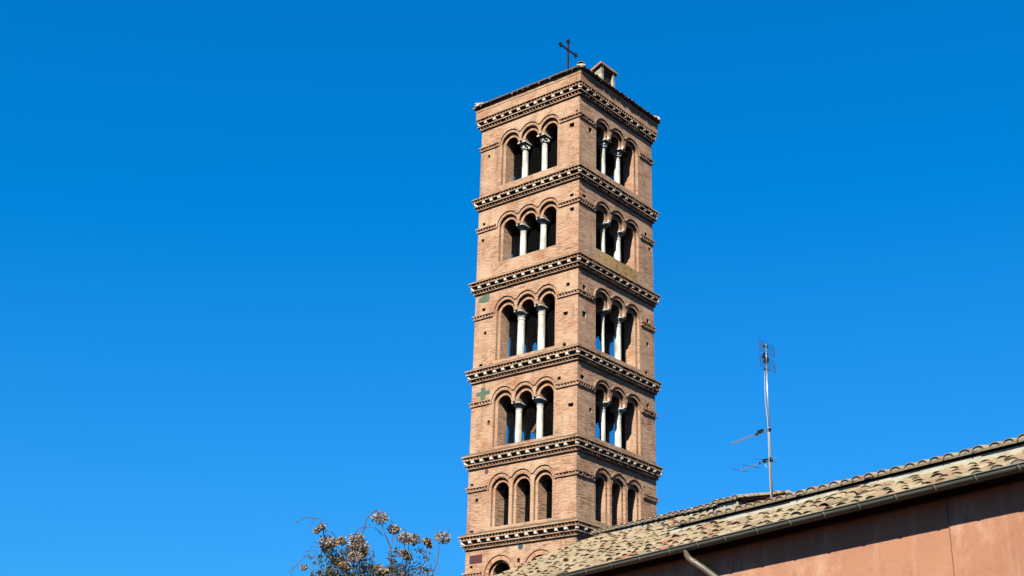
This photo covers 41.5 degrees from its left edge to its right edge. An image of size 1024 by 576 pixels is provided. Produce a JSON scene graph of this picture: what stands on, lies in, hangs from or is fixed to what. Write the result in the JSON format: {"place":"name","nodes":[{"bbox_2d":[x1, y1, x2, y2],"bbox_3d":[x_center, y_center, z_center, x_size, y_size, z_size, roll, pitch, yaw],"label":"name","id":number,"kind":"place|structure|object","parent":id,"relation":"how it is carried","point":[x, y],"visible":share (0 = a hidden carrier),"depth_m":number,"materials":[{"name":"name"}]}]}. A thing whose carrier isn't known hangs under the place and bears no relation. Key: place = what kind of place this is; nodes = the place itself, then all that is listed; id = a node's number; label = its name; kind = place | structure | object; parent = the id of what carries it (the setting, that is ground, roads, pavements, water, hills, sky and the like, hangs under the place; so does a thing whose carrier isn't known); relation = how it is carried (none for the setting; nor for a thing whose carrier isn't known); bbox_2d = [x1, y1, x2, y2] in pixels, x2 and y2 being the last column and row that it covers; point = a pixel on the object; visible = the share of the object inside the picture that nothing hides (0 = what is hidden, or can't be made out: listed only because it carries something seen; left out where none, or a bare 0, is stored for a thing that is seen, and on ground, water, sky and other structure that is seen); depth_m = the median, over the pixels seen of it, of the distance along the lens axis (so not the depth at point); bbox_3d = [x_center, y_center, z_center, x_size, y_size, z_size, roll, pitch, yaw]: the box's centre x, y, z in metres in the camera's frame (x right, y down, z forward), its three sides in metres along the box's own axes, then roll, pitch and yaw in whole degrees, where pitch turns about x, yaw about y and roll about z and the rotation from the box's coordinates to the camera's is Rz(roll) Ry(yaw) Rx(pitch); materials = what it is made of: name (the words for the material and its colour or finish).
{"place":"outdoors","nodes":[
{"label":"outdoors","id":0,"kind":"place"},
{"bbox_2d":[288,509,450,575],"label":"flowering shrub","id":1,"kind":"object","parent":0,"point":[344,566],"visible":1,"depth_m":14.00,"materials":[{"name":"green plant"}]},
{"bbox_2d":[0,0,1023,575],"label":"sky","id":2,"kind":"structure","parent":0,"point":[239,238],"materials":[{"name":"blue"}]},
{"bbox_2d":[458,61,663,575],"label":"bell tower","id":3,"kind":"structure","parent":0,"point":[568,218],"depth_m":51.27,"materials":[{"name":"brick"}]},
{"bbox_2d":[558,39,577,69],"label":"iron cross","id":4,"kind":"object","parent":3,"relation":"on","point":[567,47],"visible":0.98,"depth_m":57.55,"materials":[{"name":"black metal"}]},
{"bbox_2d":[494,433,1023,575],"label":"church building","id":5,"kind":"structure","parent":0,"point":[961,513],"depth_m":19.45,"materials":[{"name":"ceramic"}]},
{"bbox_2d":[732,340,777,497],"bbox_3d":[4.790,2.819,26.786,0.545,3.343,1.330,13,-25,-25],"label":"tv antenna","id":6,"kind":"object","parent":5,"relation":"on","point":[766,361],"visible":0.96,"depth_m":26.55,"materials":[{"name":"metal"}]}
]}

